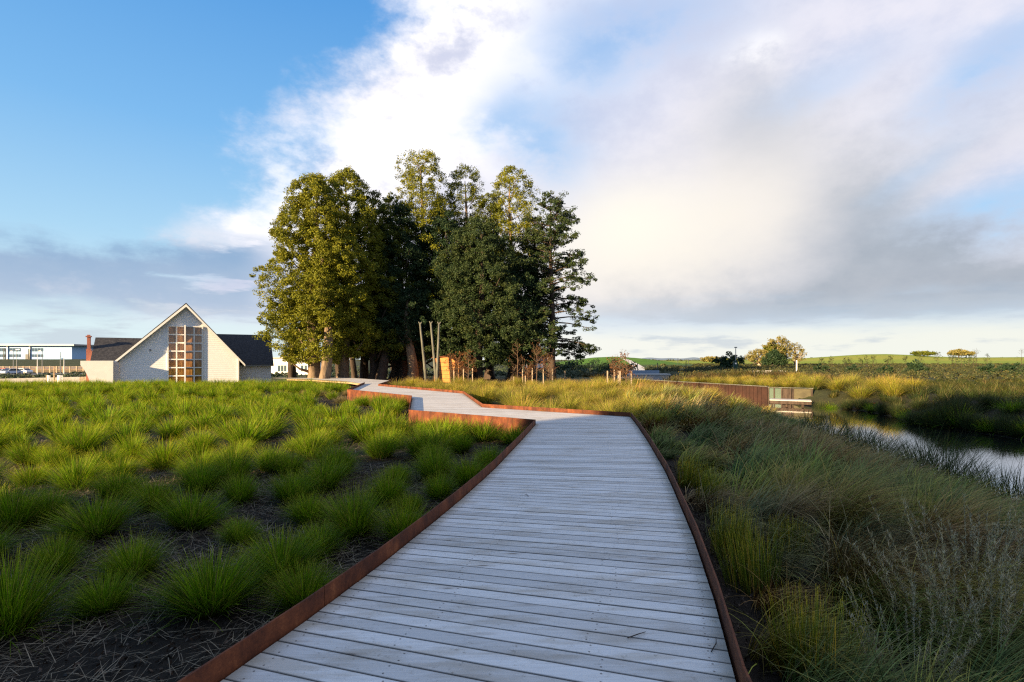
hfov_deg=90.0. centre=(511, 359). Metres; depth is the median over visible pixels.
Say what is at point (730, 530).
rush clump
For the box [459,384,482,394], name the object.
golden tussock
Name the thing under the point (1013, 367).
dark bush
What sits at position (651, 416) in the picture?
golden tussock
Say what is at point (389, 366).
kahikatea tree
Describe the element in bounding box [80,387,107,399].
tussock
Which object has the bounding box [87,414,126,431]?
tussock
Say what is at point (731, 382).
dry tussock
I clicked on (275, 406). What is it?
tussock
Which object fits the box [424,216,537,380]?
kahikatea tree
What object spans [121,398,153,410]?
tussock
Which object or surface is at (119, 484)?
tussock
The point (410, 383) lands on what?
golden tussock
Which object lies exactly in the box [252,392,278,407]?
tussock
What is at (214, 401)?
tussock
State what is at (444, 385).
golden tussock
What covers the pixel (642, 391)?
golden tussock
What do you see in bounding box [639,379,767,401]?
retaining wall
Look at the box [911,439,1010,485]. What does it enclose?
rush clump
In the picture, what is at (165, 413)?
tussock
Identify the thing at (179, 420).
tussock
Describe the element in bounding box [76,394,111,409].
tussock
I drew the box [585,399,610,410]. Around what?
golden tussock
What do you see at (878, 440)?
rush clump
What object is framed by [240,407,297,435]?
tussock
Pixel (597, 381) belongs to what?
golden tussock
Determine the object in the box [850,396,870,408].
rush clump
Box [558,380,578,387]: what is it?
golden tussock
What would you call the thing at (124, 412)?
tussock
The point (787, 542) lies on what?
rush clump
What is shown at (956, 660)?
seed stalk clump
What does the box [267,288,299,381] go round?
kahikatea tree
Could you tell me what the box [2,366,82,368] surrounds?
road
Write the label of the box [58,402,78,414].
tussock
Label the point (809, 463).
bank grass
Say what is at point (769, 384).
dry tussock
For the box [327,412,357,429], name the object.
tussock
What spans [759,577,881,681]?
rush clump
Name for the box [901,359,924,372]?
dark bush
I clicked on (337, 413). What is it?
tussock
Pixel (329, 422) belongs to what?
tussock
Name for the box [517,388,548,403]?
golden tussock
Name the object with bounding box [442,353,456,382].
staked sapling
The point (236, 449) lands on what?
tussock
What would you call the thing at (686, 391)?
golden tussock
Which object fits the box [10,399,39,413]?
tussock
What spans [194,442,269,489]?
tussock
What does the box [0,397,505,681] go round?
straw
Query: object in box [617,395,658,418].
golden tussock
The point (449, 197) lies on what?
kahikatea tree
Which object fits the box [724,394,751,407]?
golden tussock
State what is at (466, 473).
tussock
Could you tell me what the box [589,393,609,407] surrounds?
golden tussock
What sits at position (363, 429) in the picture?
tussock
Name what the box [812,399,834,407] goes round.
rush clump
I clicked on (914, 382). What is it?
golden tussock
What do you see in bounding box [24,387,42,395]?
tussock
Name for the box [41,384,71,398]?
tussock
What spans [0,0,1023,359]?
sky
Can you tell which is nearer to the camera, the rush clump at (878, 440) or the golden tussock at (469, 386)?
the rush clump at (878, 440)
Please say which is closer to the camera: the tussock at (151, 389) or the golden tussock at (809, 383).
the tussock at (151, 389)
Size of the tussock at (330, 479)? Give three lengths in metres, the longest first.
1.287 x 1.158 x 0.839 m
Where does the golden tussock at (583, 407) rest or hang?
on the ground at (186, 652)
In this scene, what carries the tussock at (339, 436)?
on the ground at (186, 652)
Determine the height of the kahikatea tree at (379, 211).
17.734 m
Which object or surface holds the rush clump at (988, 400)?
on the ground at (186, 652)
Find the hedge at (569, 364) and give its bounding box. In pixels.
[547,357,638,376]
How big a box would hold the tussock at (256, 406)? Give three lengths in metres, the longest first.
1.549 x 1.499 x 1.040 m
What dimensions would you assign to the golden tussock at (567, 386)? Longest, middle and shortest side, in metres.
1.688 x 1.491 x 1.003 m
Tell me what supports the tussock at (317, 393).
on the ground at (186, 652)
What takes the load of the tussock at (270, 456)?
on the ground at (186, 652)
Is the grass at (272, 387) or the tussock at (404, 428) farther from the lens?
the grass at (272, 387)
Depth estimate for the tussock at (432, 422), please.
13.14 m
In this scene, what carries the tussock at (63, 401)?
on the ground at (186, 652)
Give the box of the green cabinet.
[733,361,737,371]
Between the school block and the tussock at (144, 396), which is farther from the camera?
the school block
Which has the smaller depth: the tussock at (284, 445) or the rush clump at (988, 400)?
the tussock at (284, 445)
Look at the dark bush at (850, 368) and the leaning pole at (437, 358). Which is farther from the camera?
the dark bush at (850, 368)
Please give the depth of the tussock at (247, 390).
28.00 m
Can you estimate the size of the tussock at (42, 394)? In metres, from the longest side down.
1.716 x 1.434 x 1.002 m
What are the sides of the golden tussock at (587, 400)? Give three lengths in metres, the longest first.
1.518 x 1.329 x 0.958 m
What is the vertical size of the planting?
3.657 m
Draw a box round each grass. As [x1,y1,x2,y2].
[0,376,351,395]
[581,368,1023,420]
[614,378,1023,681]
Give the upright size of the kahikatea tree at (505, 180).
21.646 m
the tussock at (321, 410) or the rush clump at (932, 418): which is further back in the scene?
the rush clump at (932, 418)
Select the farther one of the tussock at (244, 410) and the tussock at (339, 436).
the tussock at (244, 410)
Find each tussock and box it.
[0,381,10,390]
[0,390,24,404]
[0,395,31,418]
[0,412,27,426]
[0,413,48,435]
[0,417,35,440]
[0,419,26,454]
[0,436,62,466]
[0,459,19,486]
[0,459,58,490]
[0,476,68,534]
[0,480,30,503]
[0,523,45,561]
[0,541,96,656]
[1,395,34,405]
[4,431,40,451]
[8,483,91,532]
[9,407,47,421]
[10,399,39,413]
[10,529,97,577]
[12,386,35,398]
[16,397,44,409]
[19,444,84,468]
[19,487,159,551]
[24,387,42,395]
[24,407,71,431]
[31,387,56,398]
[33,449,120,495]
[34,411,90,442]
[36,393,60,407]
[37,397,71,416]
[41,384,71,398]
[41,421,114,457]
[44,565,156,633]
[45,394,73,406]
[47,407,79,422]
[53,415,113,443]
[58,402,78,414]
[59,382,79,390]
[65,389,79,394]
[65,390,90,399]
[71,394,86,402]
[71,398,90,408]
[71,525,188,593]
[73,384,86,392]
[73,465,158,500]
[75,403,102,418]
[75,444,134,472]
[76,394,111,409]
[78,393,112,410]
[79,404,130,429]
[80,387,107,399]
[85,383,98,392]
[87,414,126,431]
[88,384,110,394]
[92,404,139,422]
[94,455,152,479]
[96,418,138,439]
[99,417,157,446]
[100,429,161,461]
[105,540,291,640]
[106,387,137,402]
[111,396,130,407]
[116,383,135,389]
[118,385,142,394]
[119,399,152,416]
[119,474,187,512]
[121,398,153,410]
[124,415,155,432]
[125,405,166,426]
[125,406,153,421]
[130,435,199,470]
[130,484,245,540]
[135,388,170,404]
[137,386,157,394]
[149,396,168,407]
[149,406,172,416]
[150,397,181,412]
[150,416,193,439]
[153,385,168,393]
[155,396,206,419]
[158,395,187,407]
[160,445,231,479]
[161,413,192,427]
[161,455,236,493]
[164,390,180,399]
[166,385,190,398]
[166,392,188,401]
[168,426,226,458]
[178,409,224,432]
[182,428,221,444]
[183,395,209,404]
[184,397,211,413]
[190,383,212,394]
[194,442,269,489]
[197,400,244,423]
[200,386,227,399]
[202,414,244,438]
[209,395,228,407]
[209,437,258,464]
[209,467,266,510]
[209,515,273,549]
[212,412,273,448]
[215,385,236,393]
[215,387,238,401]
[215,395,228,402]
[219,521,338,590]
[224,397,239,405]
[224,436,262,457]
[225,409,288,441]
[231,399,253,409]
[232,392,254,401]
[233,399,261,417]
[237,406,275,423]
[238,385,251,394]
[240,388,263,399]
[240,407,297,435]
[241,383,256,391]
[241,402,281,416]
[247,440,298,474]
[248,396,288,416]
[248,556,346,618]
[250,393,273,404]
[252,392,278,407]
[259,466,329,507]
[264,445,310,478]
[267,388,288,399]
[271,398,292,415]
[271,487,337,527]
[276,436,301,451]
[278,425,342,459]
[280,398,298,409]
[285,404,322,422]
[286,393,306,404]
[286,411,342,440]
[286,519,351,560]
[287,390,302,399]
[288,385,304,393]
[288,400,316,415]
[293,392,322,407]
[294,412,316,427]
[294,453,357,497]
[295,434,367,478]
[302,389,315,397]
[303,384,323,396]
[304,426,350,446]
[307,481,400,546]
[311,402,329,411]
[312,414,340,431]
[314,405,328,417]
[316,404,351,421]
[324,390,339,399]
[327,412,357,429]
[330,396,348,403]
[336,401,358,412]
[337,400,357,410]
[338,413,387,444]
[341,402,363,417]
[343,416,381,429]
[352,394,372,405]
[352,396,365,405]
[352,466,420,511]
[355,425,402,459]
[359,402,401,429]
[365,391,394,410]
[365,494,434,539]
[374,423,413,448]
[376,400,408,416]
[376,410,412,435]
[377,459,416,485]
[382,398,406,412]
[385,417,417,436]
[386,379,405,385]
[389,394,409,407]
[389,490,432,511]
[394,420,452,459]
[404,377,420,386]
[407,416,432,435]
[408,415,471,446]
[408,445,461,483]
[411,381,430,387]
[414,438,455,467]
[417,469,460,502]
[427,416,448,432]
[429,377,447,384]
[434,415,466,431]
[435,452,490,490]
[437,381,453,388]
[440,382,470,390]
[442,427,480,454]
[449,375,468,383]
[449,380,484,391]
[451,414,482,440]
[455,377,469,385]
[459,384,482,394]
[464,378,490,390]
[466,418,502,441]
[467,387,495,399]
[468,382,503,403]
[468,443,503,468]
[488,382,517,398]
[490,387,531,404]
[492,423,526,446]
[493,380,515,386]
[494,388,511,399]
[499,392,553,406]
[503,383,522,392]
[506,383,540,403]
[509,376,524,386]
[517,382,547,391]
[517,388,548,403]
[519,395,548,407]
[521,380,536,386]
[524,384,554,401]
[531,397,567,410]
[541,383,560,395]
[544,396,558,407]
[545,382,571,397]
[549,378,564,386]
[549,398,566,408]
[550,394,585,408]
[551,390,581,401]
[556,385,583,396]
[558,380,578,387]
[559,381,576,389]
[568,380,587,391]
[570,379,601,390]
[573,386,596,393]
[573,400,596,409]
[574,389,598,401]
[575,393,596,407]
[583,387,613,403]
[585,394,632,413]
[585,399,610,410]
[587,380,608,392]
[589,376,606,386]
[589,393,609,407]
[591,397,648,419]
[594,385,619,400]
[597,376,617,391]
[604,384,624,398]
[608,396,626,408]
[613,389,637,399]
[614,382,650,398]
[617,393,636,401]
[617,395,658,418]
[618,394,653,407]
[619,381,641,390]
[622,376,638,384]
[629,376,655,385]
[631,393,679,414]
[638,406,675,426]
[642,386,672,397]
[651,382,667,389]
[675,383,705,400]
[686,376,698,381]
[691,385,725,402]
[701,387,731,396]
[712,377,725,382]
[723,378,738,385]
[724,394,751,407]
[741,379,755,384]
[753,378,770,385]
[760,379,780,386]
[776,380,791,386]
[777,374,803,385]
[787,380,803,387]
[799,373,826,389]
[806,374,830,387]
[823,376,849,391]
[830,374,861,387]
[836,371,865,385]
[840,382,877,400]
[856,375,887,389]
[871,377,912,397]
[872,374,910,391]
[880,373,910,382]
[897,376,940,388]
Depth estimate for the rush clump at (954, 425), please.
19.77 m
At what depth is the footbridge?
66.10 m
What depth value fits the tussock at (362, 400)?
21.66 m
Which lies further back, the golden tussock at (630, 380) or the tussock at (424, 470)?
the golden tussock at (630, 380)
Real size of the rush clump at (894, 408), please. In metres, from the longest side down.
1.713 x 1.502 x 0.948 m
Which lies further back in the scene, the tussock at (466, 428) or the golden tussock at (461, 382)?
the golden tussock at (461, 382)
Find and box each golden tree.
[744,348,767,365]
[762,335,795,365]
[786,342,806,365]
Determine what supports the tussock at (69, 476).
on the ground at (186, 652)
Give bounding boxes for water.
[623,378,1023,497]
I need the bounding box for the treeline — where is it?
[355,356,942,360]
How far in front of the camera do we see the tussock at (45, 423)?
14.44 m
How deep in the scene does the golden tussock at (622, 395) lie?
22.43 m
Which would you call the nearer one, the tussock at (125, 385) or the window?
the tussock at (125, 385)
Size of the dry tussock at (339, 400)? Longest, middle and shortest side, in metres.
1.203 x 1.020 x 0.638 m
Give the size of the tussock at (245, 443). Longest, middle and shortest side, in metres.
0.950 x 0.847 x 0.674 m
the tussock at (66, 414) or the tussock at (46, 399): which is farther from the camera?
the tussock at (46, 399)
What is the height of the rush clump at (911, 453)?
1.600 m
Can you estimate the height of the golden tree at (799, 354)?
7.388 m
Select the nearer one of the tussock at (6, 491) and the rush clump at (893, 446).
the tussock at (6, 491)
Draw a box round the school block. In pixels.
[0,344,93,358]
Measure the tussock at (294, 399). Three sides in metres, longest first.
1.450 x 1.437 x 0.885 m
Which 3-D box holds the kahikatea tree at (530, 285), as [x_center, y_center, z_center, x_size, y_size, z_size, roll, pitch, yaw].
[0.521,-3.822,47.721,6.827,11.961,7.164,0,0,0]
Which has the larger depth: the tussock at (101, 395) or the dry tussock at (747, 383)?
the dry tussock at (747, 383)
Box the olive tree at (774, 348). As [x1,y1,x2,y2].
[762,341,789,356]
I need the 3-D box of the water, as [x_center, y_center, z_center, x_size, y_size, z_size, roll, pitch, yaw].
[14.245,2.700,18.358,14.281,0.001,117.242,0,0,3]
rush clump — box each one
[674,453,703,488]
[693,462,730,506]
[707,497,759,559]
[708,519,784,596]
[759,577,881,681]
[763,513,819,558]
[787,406,827,425]
[793,404,839,432]
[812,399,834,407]
[812,406,863,440]
[819,406,891,447]
[821,403,841,408]
[826,411,911,451]
[838,398,855,409]
[842,421,930,456]
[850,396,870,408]
[855,435,938,462]
[862,401,877,411]
[869,431,953,464]
[872,400,893,414]
[875,423,998,477]
[883,400,912,417]
[886,396,900,404]
[888,409,912,421]
[893,429,1011,481]
[897,406,926,423]
[906,397,932,409]
[908,405,940,426]
[911,407,958,428]
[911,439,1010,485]
[915,400,971,428]
[925,389,988,417]
[929,403,983,432]
[937,456,1021,492]
[947,451,1023,502]
[950,453,1023,504]
[951,397,978,408]
[951,410,988,430]
[960,412,996,432]
[969,413,997,435]
[971,394,1007,408]
[982,407,1021,434]
[987,398,1023,413]
[992,414,1023,437]
[1000,420,1023,438]
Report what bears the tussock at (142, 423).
on the ground at (186, 652)
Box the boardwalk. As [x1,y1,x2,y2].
[177,378,751,681]
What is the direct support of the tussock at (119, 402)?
on the ground at (186, 652)
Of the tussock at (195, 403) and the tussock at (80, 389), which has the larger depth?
the tussock at (80, 389)
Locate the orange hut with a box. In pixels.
[432,356,462,381]
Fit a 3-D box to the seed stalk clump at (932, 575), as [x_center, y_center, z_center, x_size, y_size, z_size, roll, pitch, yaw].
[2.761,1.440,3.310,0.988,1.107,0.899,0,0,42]
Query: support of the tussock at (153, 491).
on the ground at (186, 652)
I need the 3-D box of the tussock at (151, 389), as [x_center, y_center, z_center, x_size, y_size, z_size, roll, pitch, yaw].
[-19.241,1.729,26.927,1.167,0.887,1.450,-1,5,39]
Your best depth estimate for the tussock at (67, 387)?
29.10 m
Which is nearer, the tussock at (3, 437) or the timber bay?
the tussock at (3, 437)
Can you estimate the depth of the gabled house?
46.02 m
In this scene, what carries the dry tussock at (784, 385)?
on the ground at (186, 652)
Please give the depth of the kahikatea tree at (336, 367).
46.87 m
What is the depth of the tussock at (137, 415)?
15.88 m
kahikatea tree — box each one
[249,172,371,381]
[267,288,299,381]
[289,165,396,383]
[300,240,349,384]
[331,300,361,376]
[333,189,416,378]
[350,357,357,377]
[357,292,415,367]
[357,294,368,378]
[360,202,440,379]
[362,307,402,379]
[363,191,428,379]
[380,148,458,379]
[387,287,431,380]
[403,209,485,368]
[415,192,472,355]
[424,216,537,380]
[430,164,488,378]
[462,190,516,378]
[483,165,548,379]
[484,255,549,380]
[500,190,601,379]
[510,216,563,379]
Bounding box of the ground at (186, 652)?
[0,354,1023,681]
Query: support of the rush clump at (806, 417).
on the ground at (186, 652)
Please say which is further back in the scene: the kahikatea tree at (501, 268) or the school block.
the school block
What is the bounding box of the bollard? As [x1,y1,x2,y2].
[57,375,62,381]
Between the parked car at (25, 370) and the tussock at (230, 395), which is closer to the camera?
the tussock at (230, 395)
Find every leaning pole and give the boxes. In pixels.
[418,322,427,380]
[429,321,435,380]
[436,322,440,380]
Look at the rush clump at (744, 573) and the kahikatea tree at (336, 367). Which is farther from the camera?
the kahikatea tree at (336, 367)
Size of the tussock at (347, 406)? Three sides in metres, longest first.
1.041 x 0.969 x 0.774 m
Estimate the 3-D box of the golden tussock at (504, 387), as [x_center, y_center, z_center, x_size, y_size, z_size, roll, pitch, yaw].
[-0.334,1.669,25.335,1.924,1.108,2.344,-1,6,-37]
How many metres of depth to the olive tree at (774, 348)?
149.56 m
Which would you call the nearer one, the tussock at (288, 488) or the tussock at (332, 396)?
the tussock at (288, 488)
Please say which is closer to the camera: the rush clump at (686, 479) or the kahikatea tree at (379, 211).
the rush clump at (686, 479)
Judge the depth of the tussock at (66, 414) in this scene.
15.86 m
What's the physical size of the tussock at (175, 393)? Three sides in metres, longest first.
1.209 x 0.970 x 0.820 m
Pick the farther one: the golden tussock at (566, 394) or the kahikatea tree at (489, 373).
the kahikatea tree at (489, 373)
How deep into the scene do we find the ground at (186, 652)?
4.91 m
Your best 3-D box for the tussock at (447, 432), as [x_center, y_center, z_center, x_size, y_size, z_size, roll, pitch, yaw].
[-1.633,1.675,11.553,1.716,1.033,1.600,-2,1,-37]
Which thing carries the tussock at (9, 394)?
on the ground at (186, 652)
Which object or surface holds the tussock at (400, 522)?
on the ground at (186, 652)
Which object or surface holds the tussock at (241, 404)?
on the ground at (186, 652)
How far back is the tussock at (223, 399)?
23.27 m
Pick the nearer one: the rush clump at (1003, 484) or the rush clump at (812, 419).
the rush clump at (1003, 484)
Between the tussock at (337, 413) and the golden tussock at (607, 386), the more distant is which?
the golden tussock at (607, 386)
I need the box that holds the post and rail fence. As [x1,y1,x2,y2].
[0,366,83,372]
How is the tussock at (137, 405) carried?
on the ground at (186, 652)
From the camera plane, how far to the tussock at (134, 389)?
25.66 m
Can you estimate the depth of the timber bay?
32.31 m
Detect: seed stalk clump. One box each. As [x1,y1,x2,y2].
[839,572,981,681]
[844,495,1023,667]
[905,493,1023,598]
[918,507,1023,675]
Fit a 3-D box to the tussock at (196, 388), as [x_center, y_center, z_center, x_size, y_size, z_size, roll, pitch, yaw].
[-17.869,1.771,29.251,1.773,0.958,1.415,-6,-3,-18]
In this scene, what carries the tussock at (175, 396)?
on the ground at (186, 652)
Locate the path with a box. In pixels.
[616,359,644,377]
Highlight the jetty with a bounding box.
[770,398,811,406]
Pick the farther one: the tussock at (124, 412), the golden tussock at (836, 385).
the golden tussock at (836, 385)
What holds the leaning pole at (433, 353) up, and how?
on the ground at (186, 652)
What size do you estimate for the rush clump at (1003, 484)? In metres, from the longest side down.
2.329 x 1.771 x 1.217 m
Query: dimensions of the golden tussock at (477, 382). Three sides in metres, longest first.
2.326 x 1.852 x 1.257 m
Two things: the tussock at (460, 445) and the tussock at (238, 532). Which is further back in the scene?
the tussock at (460, 445)
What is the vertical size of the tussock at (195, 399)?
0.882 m
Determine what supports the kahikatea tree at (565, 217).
on the ground at (186, 652)
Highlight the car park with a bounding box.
[0,373,81,374]
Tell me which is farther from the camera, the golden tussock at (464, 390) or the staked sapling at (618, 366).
the staked sapling at (618, 366)
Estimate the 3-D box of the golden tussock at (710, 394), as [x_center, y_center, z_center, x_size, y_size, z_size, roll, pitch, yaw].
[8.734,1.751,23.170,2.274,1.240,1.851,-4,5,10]
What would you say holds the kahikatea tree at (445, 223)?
on the ground at (186, 652)
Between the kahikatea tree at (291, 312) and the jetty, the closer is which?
the jetty
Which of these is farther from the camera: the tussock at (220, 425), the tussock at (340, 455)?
the tussock at (220, 425)
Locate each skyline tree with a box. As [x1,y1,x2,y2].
[700,356,721,362]
[910,351,936,356]
[946,349,969,357]
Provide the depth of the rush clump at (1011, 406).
20.50 m
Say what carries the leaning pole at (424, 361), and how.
on the ground at (186, 652)
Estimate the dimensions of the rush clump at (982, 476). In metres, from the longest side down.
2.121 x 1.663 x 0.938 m
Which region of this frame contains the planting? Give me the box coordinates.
[0,365,667,380]
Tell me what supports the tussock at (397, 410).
on the ground at (186, 652)
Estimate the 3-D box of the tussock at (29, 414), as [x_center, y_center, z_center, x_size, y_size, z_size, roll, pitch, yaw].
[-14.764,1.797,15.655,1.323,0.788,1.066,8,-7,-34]
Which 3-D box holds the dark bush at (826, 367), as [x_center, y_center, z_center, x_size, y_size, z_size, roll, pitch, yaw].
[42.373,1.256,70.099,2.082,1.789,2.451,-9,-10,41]
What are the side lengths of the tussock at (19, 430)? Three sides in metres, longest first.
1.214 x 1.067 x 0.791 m
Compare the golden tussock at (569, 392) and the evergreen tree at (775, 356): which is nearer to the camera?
the golden tussock at (569, 392)
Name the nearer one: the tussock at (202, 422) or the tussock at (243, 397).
the tussock at (202, 422)
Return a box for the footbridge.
[627,370,670,379]
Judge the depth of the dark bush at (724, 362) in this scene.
94.17 m
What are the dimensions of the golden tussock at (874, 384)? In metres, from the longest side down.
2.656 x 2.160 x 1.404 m
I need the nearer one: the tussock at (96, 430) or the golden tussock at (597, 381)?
the tussock at (96, 430)
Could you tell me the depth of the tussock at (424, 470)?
8.34 m
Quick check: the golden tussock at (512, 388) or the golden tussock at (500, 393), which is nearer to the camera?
the golden tussock at (500, 393)
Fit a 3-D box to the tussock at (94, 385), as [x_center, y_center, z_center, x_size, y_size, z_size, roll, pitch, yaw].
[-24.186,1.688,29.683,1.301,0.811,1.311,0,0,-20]
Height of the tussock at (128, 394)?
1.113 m
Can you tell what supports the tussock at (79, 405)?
on the ground at (186, 652)
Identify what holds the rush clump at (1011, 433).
on the ground at (186, 652)
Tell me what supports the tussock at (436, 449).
on the ground at (186, 652)
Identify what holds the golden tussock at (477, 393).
on the ground at (186, 652)
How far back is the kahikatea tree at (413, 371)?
45.74 m
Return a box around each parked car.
[0,369,22,373]
[19,368,32,373]
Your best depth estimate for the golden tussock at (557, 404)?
19.14 m
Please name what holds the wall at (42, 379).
on the ground at (186, 652)
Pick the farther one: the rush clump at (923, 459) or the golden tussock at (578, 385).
the golden tussock at (578, 385)
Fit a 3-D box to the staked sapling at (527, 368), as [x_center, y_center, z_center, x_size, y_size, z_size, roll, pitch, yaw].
[1.101,0.987,37.011,1.134,2.144,1.091,0,0,0]
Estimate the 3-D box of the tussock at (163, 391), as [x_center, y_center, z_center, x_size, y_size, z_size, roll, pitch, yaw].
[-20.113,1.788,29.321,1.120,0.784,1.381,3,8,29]
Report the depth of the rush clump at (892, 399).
26.91 m
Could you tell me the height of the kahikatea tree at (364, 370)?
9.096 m
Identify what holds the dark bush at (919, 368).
on the ground at (186, 652)
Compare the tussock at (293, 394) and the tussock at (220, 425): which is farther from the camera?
the tussock at (293, 394)
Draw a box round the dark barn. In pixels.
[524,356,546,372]
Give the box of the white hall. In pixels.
[271,357,321,374]
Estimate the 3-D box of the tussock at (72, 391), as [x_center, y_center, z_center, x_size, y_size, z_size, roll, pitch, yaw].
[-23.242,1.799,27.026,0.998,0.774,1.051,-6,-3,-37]
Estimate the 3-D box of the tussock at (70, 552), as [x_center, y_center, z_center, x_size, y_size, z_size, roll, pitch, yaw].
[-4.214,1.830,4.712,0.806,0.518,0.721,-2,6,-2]
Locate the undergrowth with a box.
[642,362,1023,380]
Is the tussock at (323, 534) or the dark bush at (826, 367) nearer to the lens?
the tussock at (323, 534)
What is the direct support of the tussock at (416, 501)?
on the ground at (186, 652)
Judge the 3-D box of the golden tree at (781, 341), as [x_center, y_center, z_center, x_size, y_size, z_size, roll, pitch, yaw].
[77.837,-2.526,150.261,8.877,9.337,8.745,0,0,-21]
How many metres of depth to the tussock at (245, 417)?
14.36 m
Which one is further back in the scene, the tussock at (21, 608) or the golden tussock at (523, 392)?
the golden tussock at (523, 392)
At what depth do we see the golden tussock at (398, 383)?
31.72 m
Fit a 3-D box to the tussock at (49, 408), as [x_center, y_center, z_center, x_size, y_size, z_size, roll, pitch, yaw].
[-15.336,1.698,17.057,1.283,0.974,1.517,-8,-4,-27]
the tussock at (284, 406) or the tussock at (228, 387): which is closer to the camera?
the tussock at (284, 406)
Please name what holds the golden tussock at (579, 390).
on the ground at (186, 652)
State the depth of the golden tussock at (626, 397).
20.79 m
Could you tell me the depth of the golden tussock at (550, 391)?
28.29 m
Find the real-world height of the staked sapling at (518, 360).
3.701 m
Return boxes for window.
[167,325,202,383]
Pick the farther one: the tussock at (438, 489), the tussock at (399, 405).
the tussock at (399, 405)
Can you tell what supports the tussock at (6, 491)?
on the ground at (186, 652)
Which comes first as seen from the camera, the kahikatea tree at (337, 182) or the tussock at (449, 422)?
the tussock at (449, 422)
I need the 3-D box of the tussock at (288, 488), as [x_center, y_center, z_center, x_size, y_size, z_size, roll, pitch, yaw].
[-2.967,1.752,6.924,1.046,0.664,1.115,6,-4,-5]
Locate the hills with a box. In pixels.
[642,357,755,359]
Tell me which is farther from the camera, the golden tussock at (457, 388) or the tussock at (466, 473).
the golden tussock at (457, 388)
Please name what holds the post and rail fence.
on the ground at (186, 652)
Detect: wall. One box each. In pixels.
[0,377,79,382]
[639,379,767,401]
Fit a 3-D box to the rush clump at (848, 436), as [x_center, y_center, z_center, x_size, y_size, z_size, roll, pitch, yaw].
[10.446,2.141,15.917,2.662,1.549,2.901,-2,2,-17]
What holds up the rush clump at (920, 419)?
on the ground at (186, 652)
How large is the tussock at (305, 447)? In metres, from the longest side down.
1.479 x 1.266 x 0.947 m
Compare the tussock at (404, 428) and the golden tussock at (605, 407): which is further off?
the golden tussock at (605, 407)
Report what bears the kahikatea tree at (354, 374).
on the ground at (186, 652)
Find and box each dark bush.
[712,351,745,368]
[813,363,828,372]
[844,364,862,370]
[876,365,893,373]
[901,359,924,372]
[910,365,930,372]
[975,363,1002,375]
[999,362,1023,375]
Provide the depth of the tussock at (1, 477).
8.14 m
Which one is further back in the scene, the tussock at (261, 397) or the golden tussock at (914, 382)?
the golden tussock at (914, 382)
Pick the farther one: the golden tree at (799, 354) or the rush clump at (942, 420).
the golden tree at (799, 354)
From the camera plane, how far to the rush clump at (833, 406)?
28.35 m
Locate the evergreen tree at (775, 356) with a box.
[760,349,787,365]
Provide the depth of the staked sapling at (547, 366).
38.97 m
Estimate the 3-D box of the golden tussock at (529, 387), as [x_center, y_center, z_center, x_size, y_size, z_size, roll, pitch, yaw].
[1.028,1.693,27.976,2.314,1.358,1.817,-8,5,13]
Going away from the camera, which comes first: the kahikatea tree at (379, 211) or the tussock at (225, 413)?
the tussock at (225, 413)
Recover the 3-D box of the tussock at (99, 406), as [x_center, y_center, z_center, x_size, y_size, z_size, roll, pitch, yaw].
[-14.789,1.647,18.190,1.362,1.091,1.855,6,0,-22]
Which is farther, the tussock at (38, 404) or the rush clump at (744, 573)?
the tussock at (38, 404)
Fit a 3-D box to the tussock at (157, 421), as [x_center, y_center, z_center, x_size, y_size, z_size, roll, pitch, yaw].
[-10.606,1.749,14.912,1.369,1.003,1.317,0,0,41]
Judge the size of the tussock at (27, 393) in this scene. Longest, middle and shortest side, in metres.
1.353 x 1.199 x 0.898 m
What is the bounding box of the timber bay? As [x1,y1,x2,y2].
[768,387,812,401]
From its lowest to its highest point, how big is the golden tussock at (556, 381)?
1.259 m
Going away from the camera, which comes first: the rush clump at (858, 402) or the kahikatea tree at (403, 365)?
the rush clump at (858, 402)
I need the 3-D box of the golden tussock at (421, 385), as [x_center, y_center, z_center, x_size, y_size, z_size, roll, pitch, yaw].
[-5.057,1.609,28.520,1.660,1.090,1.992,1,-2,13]
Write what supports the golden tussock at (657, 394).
on the ground at (186, 652)
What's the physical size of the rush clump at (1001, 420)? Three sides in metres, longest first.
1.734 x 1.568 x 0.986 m
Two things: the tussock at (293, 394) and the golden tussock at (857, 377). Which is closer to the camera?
the tussock at (293, 394)
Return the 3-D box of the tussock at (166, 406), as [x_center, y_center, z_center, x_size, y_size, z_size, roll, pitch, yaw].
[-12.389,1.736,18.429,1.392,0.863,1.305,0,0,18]
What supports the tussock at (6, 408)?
on the ground at (186, 652)
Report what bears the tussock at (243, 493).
on the ground at (186, 652)
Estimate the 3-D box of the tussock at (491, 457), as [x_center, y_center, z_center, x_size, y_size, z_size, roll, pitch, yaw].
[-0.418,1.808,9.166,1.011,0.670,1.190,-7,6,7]
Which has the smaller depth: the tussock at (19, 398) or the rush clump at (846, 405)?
the tussock at (19, 398)
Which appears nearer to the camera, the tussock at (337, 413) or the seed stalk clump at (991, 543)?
the seed stalk clump at (991, 543)
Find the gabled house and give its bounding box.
[80,303,273,383]
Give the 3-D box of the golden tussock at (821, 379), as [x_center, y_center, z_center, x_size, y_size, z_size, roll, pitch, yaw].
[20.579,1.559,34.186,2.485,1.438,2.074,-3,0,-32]
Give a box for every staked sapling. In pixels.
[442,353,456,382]
[451,351,466,378]
[457,349,476,380]
[508,342,523,378]
[519,359,534,381]
[530,341,543,382]
[536,355,558,382]
[603,356,621,382]
[614,350,637,384]
[614,356,625,379]
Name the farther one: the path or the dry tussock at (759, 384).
the path
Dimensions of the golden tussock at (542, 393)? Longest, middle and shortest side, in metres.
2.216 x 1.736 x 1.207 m
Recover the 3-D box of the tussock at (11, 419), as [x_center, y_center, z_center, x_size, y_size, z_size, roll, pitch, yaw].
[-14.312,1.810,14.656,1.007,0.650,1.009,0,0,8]
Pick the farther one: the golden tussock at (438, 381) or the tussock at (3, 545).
the golden tussock at (438, 381)

